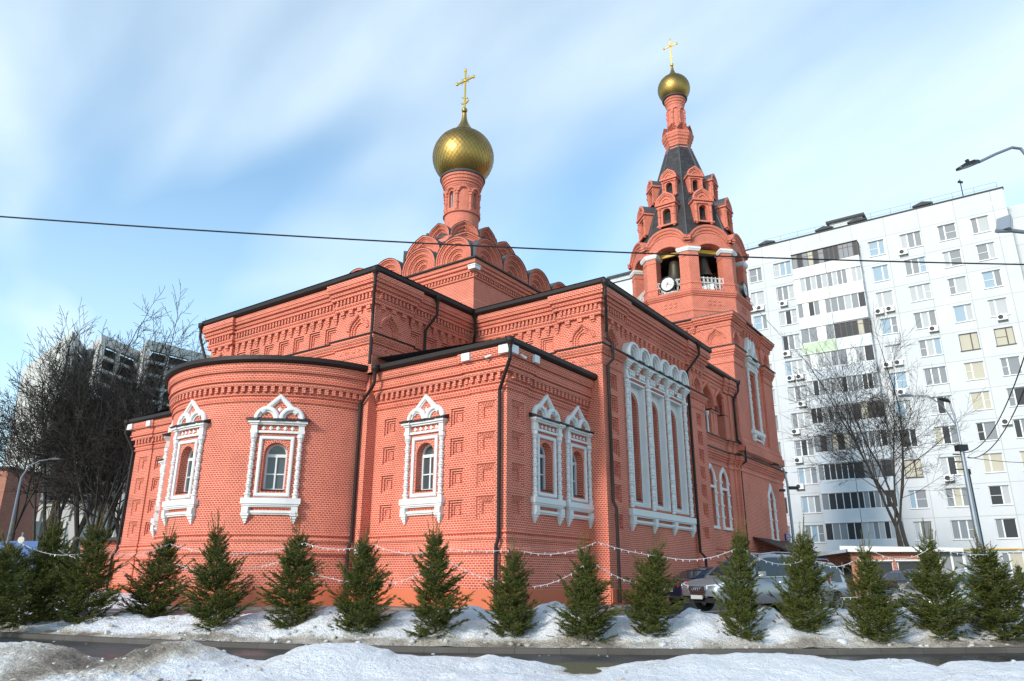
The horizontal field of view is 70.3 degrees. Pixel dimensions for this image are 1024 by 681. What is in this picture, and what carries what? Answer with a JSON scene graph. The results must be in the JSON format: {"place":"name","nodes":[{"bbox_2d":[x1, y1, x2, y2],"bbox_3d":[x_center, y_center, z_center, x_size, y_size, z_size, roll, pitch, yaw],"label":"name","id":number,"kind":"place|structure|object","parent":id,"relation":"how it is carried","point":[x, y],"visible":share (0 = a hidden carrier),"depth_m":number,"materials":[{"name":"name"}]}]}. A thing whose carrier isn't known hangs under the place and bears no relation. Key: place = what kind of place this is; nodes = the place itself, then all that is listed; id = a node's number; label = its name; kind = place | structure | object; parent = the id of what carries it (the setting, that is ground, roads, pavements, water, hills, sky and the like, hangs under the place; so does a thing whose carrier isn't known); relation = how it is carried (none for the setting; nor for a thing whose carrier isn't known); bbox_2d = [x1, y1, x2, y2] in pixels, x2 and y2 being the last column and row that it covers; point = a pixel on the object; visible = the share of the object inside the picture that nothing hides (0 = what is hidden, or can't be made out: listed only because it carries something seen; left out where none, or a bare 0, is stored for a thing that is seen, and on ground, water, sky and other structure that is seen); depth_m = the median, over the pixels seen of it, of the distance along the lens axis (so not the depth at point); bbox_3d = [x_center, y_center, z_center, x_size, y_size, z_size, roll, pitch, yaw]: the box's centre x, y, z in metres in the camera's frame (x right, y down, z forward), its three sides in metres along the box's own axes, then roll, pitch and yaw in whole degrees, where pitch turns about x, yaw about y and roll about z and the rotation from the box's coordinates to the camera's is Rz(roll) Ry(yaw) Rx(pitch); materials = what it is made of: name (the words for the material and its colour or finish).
{"place":"outdoors","nodes":[
{"label":"outdoors","id":0,"kind":"place"},
{"bbox_2d":[142,602,725,613],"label":"pavement","id":1,"kind":"structure","parent":0,"point":[689,605],"depth_m":24.24,"materials":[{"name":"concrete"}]},
{"bbox_2d":[0,637,1023,663],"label":"road","id":2,"kind":"structure","parent":0,"point":[108,651],"depth_m":15.43,"materials":[{"name":"grey asphalt"}]},
{"bbox_2d":[0,640,1023,680],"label":"snow heap","id":3,"kind":"object","parent":2,"relation":"on","point":[169,660],"visible":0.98,"depth_m":11.29,"materials":[{"name":"white snow"}]},
{"bbox_2d":[0,631,1023,654],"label":"kerb","id":4,"kind":"structure","parent":2,"relation":"on","point":[675,651],"depth_m":15.92,"materials":[{"name":"grey concrete"}]},
{"bbox_2d":[956,146,1023,170],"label":"street lamp","id":5,"kind":"object","parent":2,"relation":"on","point":[968,164],"visible":1,"depth_m":17.71,"materials":[{"name":"grey metal"}]},
{"bbox_2d":[0,216,1023,264],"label":"cable","id":6,"kind":"object","parent":5,"relation":"attached to","point":[504,246],"visible":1,"depth_m":15.06,"materials":[{"name":"black metal"}]},
{"bbox_2d":[995,214,1023,233],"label":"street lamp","id":7,"kind":"object","parent":5,"relation":"attached to","point":[1004,224],"visible":1,"depth_m":17.11,"materials":[{"name":"grey metal"}]},
{"bbox_2d":[0,0,1023,535],"label":"sky","id":8,"kind":"structure","parent":0,"point":[317,118],"materials":[{"name":"blue"}]},
{"bbox_2d":[0,596,1023,648],"bbox_3d":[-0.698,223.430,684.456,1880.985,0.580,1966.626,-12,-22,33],"label":"ground","id":9,"kind":"structure","parent":0,"point":[182,612],"depth_m":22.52,"materials":[{"name":"white snow"}]},
{"bbox_2d":[0,532,32,624],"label":"spruce","id":10,"kind":"object","parent":9,"relation":"on","point":[6,555],"visible":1,"depth_m":19.44,"materials":[{"name":"green plant"}]},
{"bbox_2d":[0,466,42,540],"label":"red house","id":11,"kind":"structure","parent":9,"relation":"on","point":[7,503],"depth_m":62.20,"materials":[{"name":"brick"}]},
{"bbox_2d":[0,522,62,628],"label":"spruce","id":12,"kind":"object","parent":9,"relation":"on","point":[26,563],"visible":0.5,"depth_m":20.96,"materials":[{"name":"green plant"}]},
{"bbox_2d":[6,456,64,543],"bbox_3d":[-21.864,8.585,32.937,1.879,6.668,0.280,0,-18,0],"label":"street lamp","id":13,"kind":"object","parent":9,"relation":"on","point":[16,501],"visible":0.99,"depth_m":33.38,"materials":[{"name":"metal"}]},
{"bbox_2d":[0,305,110,540],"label":"bare tree","id":14,"kind":"object","parent":9,"relation":"on","point":[26,502],"visible":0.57,"depth_m":44.36,"materials":[{"name":"brown plant"}]},
{"bbox_2d":[17,501,95,621],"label":"spruce","id":15,"kind":"object","parent":9,"relation":"on","point":[53,539],"visible":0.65,"depth_m":21.54,"materials":[{"name":"green plant"}]},
{"bbox_2d":[0,353,117,543],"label":"bare tree","id":16,"kind":"object","parent":9,"relation":"on","point":[34,507],"visible":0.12,"depth_m":51.58,"materials":[{"name":"brown plant"}]},
{"bbox_2d":[36,500,109,554],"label":"grey house","id":17,"kind":"structure","parent":9,"relation":"on","point":[39,519],"depth_m":73.32,"materials":[{"name":"concrete"}]},
{"bbox_2d":[0,305,156,565],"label":"bare tree","id":18,"kind":"object","parent":9,"relation":"on","point":[45,503],"visible":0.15,"depth_m":49.59,"materials":[{"name":"brown plant"}]},
{"bbox_2d":[4,345,155,574],"bbox_3d":[-27.596,7.878,45.453,11.134,16.194,8.068,-17,-25,42],"label":"bare tree","id":19,"kind":"object","parent":9,"relation":"on","point":[49,447],"visible":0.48,"depth_m":43.82,"materials":[{"name":"brown plant"}]},
{"bbox_2d":[3,332,171,536],"bbox_3d":[-24.174,7.486,46.332,8.740,17.543,12.062,-7,-19,22],"label":"bare tree","id":20,"kind":"object","parent":9,"relation":"on","point":[103,490],"visible":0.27,"depth_m":44.88,"materials":[{"name":"brown plant"}]},
{"bbox_2d":[7,297,168,536],"bbox_3d":[-28.932,7.354,52.191,12.916,21.530,10.924,12,-21,-31],"label":"bare tree","id":21,"kind":"object","parent":9,"relation":"on","point":[110,519],"visible":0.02,"depth_m":51.16,"materials":[{"name":"brown plant"}]},
{"bbox_2d":[48,504,137,623],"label":"spruce","id":22,"kind":"object","parent":9,"relation":"on","point":[83,600],"visible":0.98,"depth_m":20.71,"materials":[{"name":"green plant"}]},
{"bbox_2d":[17,312,172,532],"bbox_3d":[-26.179,7.003,46.980,12.990,18.893,9.412,0,-18,1],"label":"bare tree","id":23,"kind":"object","parent":9,"relation":"on","point":[107,489],"visible":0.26,"depth_m":46.75,"materials":[{"name":"brown plant"}]},
{"bbox_2d":[72,537,121,589],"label":"brick outbuilding","id":24,"kind":"structure","parent":9,"relation":"on","point":[112,546],"depth_m":36.45,"materials":[{"name":"brick"}]},
{"bbox_2d":[3,331,210,567],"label":"concrete building","id":25,"kind":"structure","parent":9,"relation":"on","point":[103,339],"depth_m":182.21,"materials":[{"name":"grey concrete"}]},
{"bbox_2d":[17,280,206,571],"bbox_3d":[-27.253,5.366,49.801,12.137,23.922,14.351,-1,-18,4],"label":"bare tree","id":26,"kind":"object","parent":9,"relation":"on","point":[77,529],"visible":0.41,"depth_m":47.80,"materials":[{"name":"brown plant"}]},
{"bbox_2d":[18,336,207,529],"bbox_3d":[-23.604,6.842,43.217,11.915,16.850,9.731,-14,-23,38],"label":"bare tree","id":27,"kind":"object","parent":9,"relation":"on","point":[100,442],"visible":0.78,"depth_m":41.50,"materials":[{"name":"brown plant"}]},
{"bbox_2d":[112,518,192,616],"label":"spruce","id":28,"kind":"object","parent":9,"relation":"on","point":[143,594],"visible":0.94,"depth_m":21.71,"materials":[{"name":"green plant"}]},
{"bbox_2d":[172,508,260,630],"bbox_3d":[-7.696,5.992,18.950,2.119,3.229,2.334,11,-21,-30],"label":"spruce","id":29,"kind":"object","parent":9,"relation":"on","point":[229,600],"visible":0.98,"depth_m":18.60,"materials":[{"name":"green plant"}]},
{"bbox_2d":[255,512,328,628],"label":"spruce","id":30,"kind":"object","parent":9,"relation":"on","point":[294,598],"visible":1,"depth_m":18.32,"materials":[{"name":"green plant"}]},
{"bbox_2d":[323,520,400,633],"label":"spruce","id":31,"kind":"object","parent":9,"relation":"on","point":[349,609],"visible":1,"depth_m":17.54,"materials":[{"name":"green plant"}]},
{"bbox_2d":[396,509,475,638],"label":"spruce","id":32,"kind":"object","parent":9,"relation":"on","point":[425,612],"visible":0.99,"depth_m":16.90,"materials":[{"name":"green plant"}]},
{"bbox_2d":[105,39,819,608],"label":"church","id":33,"kind":"structure","parent":9,"relation":"on","point":[389,401],"depth_m":28.34,"materials":[{"name":"red brick"}]},
{"bbox_2d":[260,444,286,490],"bbox_3d":[-8.400,4.494,25.788,0.794,1.700,0.384,3,-18,-8],"label":"window","id":34,"kind":"structure","parent":33,"relation":"in","point":[276,456],"depth_m":25.92,"materials":[{"name":"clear glass"}]},
{"bbox_2d":[415,444,433,491],"bbox_3d":[-2.968,4.473,25.671,0.800,1.700,0.390,-12,-22,33],"label":"window","id":35,"kind":"structure","parent":33,"relation":"in","point":[428,453],"depth_m":25.86,"materials":[{"name":"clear glass"}]},
{"bbox_2d":[540,445,552,491],"bbox_3d":[1.048,4.449,25.559,0.390,1.700,0.800,-12,-22,33],"label":"window","id":36,"kind":"structure","parent":33,"relation":"in","point":[542,454],"depth_m":25.84,"materials":[{"name":"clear glass"}]},
{"bbox_2d":[668,257,680,290],"bbox_3d":[10.686,-4.513,47.601,1.440,2.370,1.440,-12,-22,33],"label":"bell","id":37,"kind":"object","parent":33,"relation":"hanging from","point":[674,268],"visible":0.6,"depth_m":47.29,"materials":[{"name":"brown metal"}]},
{"bbox_2d":[699,254,713,280],"bbox_3d":[12.412,-4.880,47.264,1.240,1.970,1.240,-12,-22,33],"label":"bell","id":38,"kind":"object","parent":33,"relation":"hanging from","point":[704,268],"visible":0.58,"depth_m":46.97,"materials":[{"name":"grey metal"}]},
{"bbox_2d":[473,535,542,637],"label":"spruce","id":39,"kind":"object","parent":9,"relation":"on","point":[505,615],"visible":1,"depth_m":16.94,"materials":[{"name":"green plant"}]},
{"bbox_2d":[0,602,1023,680],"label":"snow clods","id":40,"kind":"object","parent":9,"relation":"on","point":[715,630],"visible":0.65,"depth_m":16.46,"materials":[{"name":"white snow"}]},
{"bbox_2d":[168,662,941,680],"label":"turf","id":41,"kind":"structure","parent":9,"relation":"on","point":[580,667],"depth_m":12.55,"materials":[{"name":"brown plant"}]},
{"bbox_2d":[548,527,626,642],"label":"spruce","id":42,"kind":"object","parent":9,"relation":"on","point":[583,601],"visible":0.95,"depth_m":16.45,"materials":[{"name":"green plant"}]},
{"bbox_2d":[617,528,688,637],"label":"spruce","id":43,"kind":"object","parent":9,"relation":"on","point":[655,583],"visible":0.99,"depth_m":16.84,"materials":[{"name":"green plant"}]},
{"bbox_2d":[661,567,765,605],"bbox_3d":[7.954,9.447,27.965,4.778,1.415,2.220,8,-20,-24],"label":"parked car","id":44,"kind":"object","parent":9,"relation":"on","point":[692,574],"visible":0.17,"depth_m":27.05,"materials":[{"name":"blue paint"}]},
{"bbox_2d":[712,509,778,642],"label":"spruce","id":45,"kind":"object","parent":9,"relation":"on","point":[745,614],"visible":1,"depth_m":16.80,"materials":[{"name":"green plant"}]},
{"bbox_2d":[682,552,833,610],"bbox_3d":[7.986,7.859,23.730,5.138,1.832,2.370,9,-20,-26],"label":"parked car","id":46,"kind":"object","parent":9,"relation":"on","point":[696,591],"visible":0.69,"depth_m":22.93,"materials":[{"name":"silver metal"}]},
{"bbox_2d":[773,463,798,544],"bbox_3d":[16.612,11.377,43.635,1.714,8.188,0.280,0,-18,0],"label":"street lamp","id":47,"kind":"object","parent":9,"relation":"on","point":[788,487],"visible":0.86,"depth_m":44.25,"materials":[{"name":"grey metal"}]},
{"bbox_2d":[742,559,850,612],"bbox_3d":[10.851,9.423,28.030,5.068,1.952,2.300,9,-20,-27],"label":"parked car","id":48,"kind":"object","parent":9,"relation":"on","point":[842,587],"visible":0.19,"depth_m":27.97,"materials":[{"name":"silver metal"}]},
{"bbox_2d":[767,510,841,634],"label":"spruce","id":49,"kind":"object","parent":9,"relation":"on","point":[800,585],"visible":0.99,"depth_m":17.24,"materials":[{"name":"green plant"}]},
{"bbox_2d":[607,179,1023,594],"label":"apartment block","id":50,"kind":"structure","parent":9,"relation":"on","point":[842,296],"depth_m":71.94,"materials":[{"name":"white concrete"}]},
{"bbox_2d":[774,261,791,277],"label":"window","id":51,"kind":"structure","parent":50,"relation":"in","point":[780,269],"depth_m":82.10,"materials":[{"name":"grey"}]},
{"bbox_2d":[777,285,794,301],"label":"window","id":52,"kind":"structure","parent":50,"relation":"in","point":[783,293],"depth_m":81.22,"materials":[{"name":"grey"}]},
{"bbox_2d":[779,309,797,326],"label":"window","id":53,"kind":"structure","parent":50,"relation":"in","point":[789,317],"depth_m":80.31,"materials":[{"name":"grey"}]},
{"bbox_2d":[782,334,800,351],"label":"window","id":54,"kind":"structure","parent":50,"relation":"in","point":[786,346],"depth_m":79.40,"materials":[{"name":"grey"}]},
{"bbox_2d":[785,359,804,375],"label":"window","id":55,"kind":"structure","parent":50,"relation":"in","point":[797,364],"depth_m":78.57,"materials":[{"name":"white"}]},
{"bbox_2d":[791,412,810,428],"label":"window","id":56,"kind":"structure","parent":50,"relation":"in","point":[801,415],"depth_m":76.79,"materials":[{"name":"grey"}]},
{"bbox_2d":[795,439,814,456],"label":"window","id":57,"kind":"structure","parent":50,"relation":"in","point":[810,451],"depth_m":75.87,"materials":[{"name":"grey"}]},
{"bbox_2d":[798,467,818,484],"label":"window","id":58,"kind":"structure","parent":50,"relation":"in","point":[809,478],"depth_m":74.96,"materials":[{"name":"blue"}]},
{"bbox_2d":[801,496,821,513],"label":"window","id":59,"kind":"structure","parent":50,"relation":"in","point":[806,506],"depth_m":74.08,"materials":[{"name":"blue"}]},
{"bbox_2d":[805,525,825,542],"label":"window","id":60,"kind":"structure","parent":50,"relation":"in","point":[817,531],"depth_m":73.12,"materials":[{"name":"blue"}]},
{"bbox_2d":[868,240,885,257],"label":"window","id":61,"kind":"structure","parent":50,"relation":"in","point":[876,248],"depth_m":76.75,"materials":[{"name":"blue"}]},
{"bbox_2d":[872,265,890,282],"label":"window","id":62,"kind":"structure","parent":50,"relation":"in","point":[880,273],"depth_m":75.87,"materials":[{"name":"blue"}]},
{"bbox_2d":[876,291,894,308],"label":"window","id":63,"kind":"structure","parent":50,"relation":"in","point":[884,299],"depth_m":74.99,"materials":[{"name":"grey"}]},
{"bbox_2d":[880,317,898,334],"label":"window","id":64,"kind":"structure","parent":50,"relation":"in","point":[891,323],"depth_m":74.08,"materials":[{"name":"blue"}]},
{"bbox_2d":[885,344,903,361],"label":"window","id":65,"kind":"structure","parent":50,"relation":"in","point":[888,349],"depth_m":73.23,"materials":[{"name":"grey"}]},
{"bbox_2d":[900,231,922,248],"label":"window","id":66,"kind":"structure","parent":50,"relation":"in","point":[913,240],"depth_m":74.96,"materials":[{"name":"grey glass"}]},
{"bbox_2d":[904,459,923,477],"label":"window","id":67,"kind":"structure","parent":50,"relation":"in","point":[907,462],"depth_m":69.59,"materials":[{"name":"beige"}]},
{"bbox_2d":[904,257,927,275],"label":"window","id":68,"kind":"structure","parent":50,"relation":"in","point":[911,268],"depth_m":74.04,"materials":[{"name":"grey"}]},
{"bbox_2d":[908,490,929,508],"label":"window","id":69,"kind":"structure","parent":50,"relation":"in","point":[918,500],"depth_m":68.71,"materials":[{"name":"grey"}]},
{"bbox_2d":[909,283,932,302],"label":"window","id":70,"kind":"structure","parent":50,"relation":"in","point":[923,292],"depth_m":73.19,"materials":[{"name":"grey glass"}]},
{"bbox_2d":[913,521,933,540],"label":"window","id":71,"kind":"structure","parent":50,"relation":"in","point":[917,527],"depth_m":67.93,"materials":[{"name":"grey"}]},
{"bbox_2d":[914,310,936,329],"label":"window","id":72,"kind":"structure","parent":50,"relation":"in","point":[923,320],"depth_m":72.31,"materials":[{"name":"grey glass"}]},
{"bbox_2d":[918,338,943,357],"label":"window","id":73,"kind":"structure","parent":50,"relation":"in","point":[931,347],"depth_m":71.40,"materials":[{"name":"grey glass"}]},
{"bbox_2d":[923,366,948,385],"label":"window","id":74,"kind":"structure","parent":50,"relation":"in","point":[939,375],"depth_m":70.50,"materials":[{"name":"grey glass"}]},
{"bbox_2d":[929,395,954,414],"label":"window","id":75,"kind":"structure","parent":50,"relation":"in","point":[933,407],"depth_m":69.68,"materials":[{"name":"grey"}]},
{"bbox_2d":[934,425,958,444],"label":"window","id":76,"kind":"structure","parent":50,"relation":"in","point":[954,437],"depth_m":68.70,"materials":[{"name":"beige"}]},
{"bbox_2d":[937,223,957,241],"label":"window","id":77,"kind":"structure","parent":50,"relation":"in","point":[948,232],"depth_m":73.16,"materials":[{"name":"grey"}]},
{"bbox_2d":[939,456,963,475],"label":"window","id":78,"kind":"structure","parent":50,"relation":"in","point":[947,463],"depth_m":67.91,"materials":[{"name":"grey glass"}]},
{"bbox_2d":[942,249,963,268],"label":"window","id":79,"kind":"structure","parent":50,"relation":"in","point":[955,256],"depth_m":72.29,"materials":[{"name":"grey"}]},
{"bbox_2d":[945,487,968,507],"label":"window","id":80,"kind":"structure","parent":50,"relation":"in","point":[958,501],"depth_m":66.97,"materials":[{"name":"grey glass"}]},
{"bbox_2d":[948,276,969,295],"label":"window","id":81,"kind":"structure","parent":50,"relation":"in","point":[959,285],"depth_m":71.38,"materials":[{"name":"grey glass"}]},
{"bbox_2d":[950,520,974,539],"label":"window","id":82,"kind":"structure","parent":50,"relation":"in","point":[961,530],"depth_m":66.11,"materials":[{"name":"grey glass"}]},
{"bbox_2d":[953,304,974,322],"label":"window","id":83,"kind":"structure","parent":50,"relation":"in","point":[963,313],"depth_m":70.50,"materials":[{"name":"blue glass"}]},
{"bbox_2d":[958,332,980,351],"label":"window","id":84,"kind":"structure","parent":50,"relation":"in","point":[966,340],"depth_m":69.61,"materials":[{"name":"beige glass"}]},
{"bbox_2d":[964,361,986,380],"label":"window","id":85,"kind":"structure","parent":50,"relation":"in","point":[975,370],"depth_m":68.71,"materials":[{"name":"beige glass"}]},
{"bbox_2d":[970,216,991,234],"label":"window","id":86,"kind":"structure","parent":50,"relation":"in","point":[979,225],"depth_m":71.61,"materials":[{"name":"grey"}]},
{"bbox_2d":[970,391,993,410],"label":"window","id":87,"kind":"structure","parent":50,"relation":"in","point":[983,401],"depth_m":67.81,"materials":[{"name":"beige glass"}]},
{"bbox_2d":[976,242,997,261],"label":"window","id":88,"kind":"structure","parent":50,"relation":"in","point":[984,252],"depth_m":70.72,"materials":[{"name":"grey"}]},
{"bbox_2d":[976,422,999,441],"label":"window","id":89,"kind":"structure","parent":50,"relation":"in","point":[984,429],"depth_m":66.97,"materials":[{"name":"grey glass"}]},
{"bbox_2d":[982,270,1003,288],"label":"window","id":90,"kind":"structure","parent":50,"relation":"in","point":[992,279],"depth_m":69.81,"materials":[{"name":"blue glass"}]},
{"bbox_2d":[982,453,1006,472],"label":"window","id":91,"kind":"structure","parent":50,"relation":"in","point":[996,466],"depth_m":66.03,"materials":[{"name":"beige glass"}]},
{"bbox_2d":[987,298,1009,317],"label":"window","id":92,"kind":"structure","parent":50,"relation":"in","point":[998,306],"depth_m":68.97,"materials":[{"name":"grey glass"}]},
{"bbox_2d":[988,485,1012,505],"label":"window","id":93,"kind":"structure","parent":50,"relation":"in","point":[999,495],"depth_m":65.15,"materials":[{"name":"grey glass"}]},
{"bbox_2d":[993,327,1016,346],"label":"window","id":94,"kind":"structure","parent":50,"relation":"in","point":[1003,336],"depth_m":68.03,"materials":[{"name":"beige glass"}]},
{"bbox_2d":[995,518,1019,538],"bbox_3d":[43.676,16.613,64.154,1.680,1.750,0.300,-12,-22,33],"label":"window","id":95,"kind":"structure","parent":50,"relation":"in","point":[1006,528],"depth_m":64.25,"materials":[{"name":"grey glass"}]},
{"bbox_2d":[1000,356,1023,376],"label":"window","id":96,"kind":"structure","parent":50,"relation":"in","point":[1010,366],"depth_m":67.15,"materials":[{"name":"grey glass"}]},
{"bbox_2d":[1001,552,1023,572],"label":"window","id":97,"kind":"structure","parent":50,"relation":"in","point":[1018,556],"depth_m":63.39,"materials":[{"name":"grey"}]},
{"bbox_2d":[1006,387,1023,406],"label":"window","id":98,"kind":"structure","parent":50,"relation":"in","point":[1015,396],"depth_m":66.36,"materials":[{"name":"grey"}]},
{"bbox_2d":[836,530,915,643],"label":"spruce","id":99,"kind":"object","parent":9,"relation":"on","point":[864,610],"visible":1,"depth_m":16.75,"materials":[{"name":"green plant"}]},
{"bbox_2d":[777,303,983,546],"bbox_3d":[25.092,7.077,49.666,13.418,20.797,13.259,-12,-22,33],"label":"bare tree","id":100,"kind":"object","parent":9,"relation":"on","point":[896,520],"visible":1,"depth_m":49.35,"materials":[{"name":"brown plant"}]},
{"bbox_2d":[814,546,969,600],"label":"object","id":101,"kind":"object","parent":9,"relation":"on","point":[839,558],"visible":0.21,"depth_m":40.55,"materials":[{"name":"grey"}]},
{"bbox_2d":[867,569,921,610],"bbox_3d":[15.553,9.742,28.382,4.378,1.555,2.180,15,-23,-38],"label":"parked car","id":102,"kind":"object","parent":9,"relation":"on","point":[893,575],"visible":0.03,"depth_m":28.19,"materials":[{"name":"blue paint"}]},
{"bbox_2d":[889,569,980,614],"bbox_3d":[14.324,8.374,24.094,4.678,1.532,2.160,13,-22,-34],"label":"parked car","id":103,"kind":"object","parent":9,"relation":"on","point":[905,588],"visible":0.14,"depth_m":23.40,"materials":[{"name":"beige paint"}]},
{"bbox_2d":[893,517,981,639],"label":"spruce","id":104,"kind":"object","parent":9,"relation":"on","point":[930,557],"visible":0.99,"depth_m":17.13,"materials":[{"name":"green plant"}]},
{"bbox_2d":[898,392,983,549],"bbox_3d":[19.910,7.210,33.285,2.827,9.948,0.541,1,-18,-2],"label":"street lamp","id":105,"kind":"object","parent":9,"relation":"on","point":[960,447],"visible":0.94,"depth_m":33.82,"materials":[{"name":"grey metal"}]},
{"bbox_2d":[947,526,1023,641],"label":"spruce","id":106,"kind":"object","parent":9,"relation":"on","point":[993,575],"visible":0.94,"depth_m":17.22,"materials":[{"name":"green plant"}]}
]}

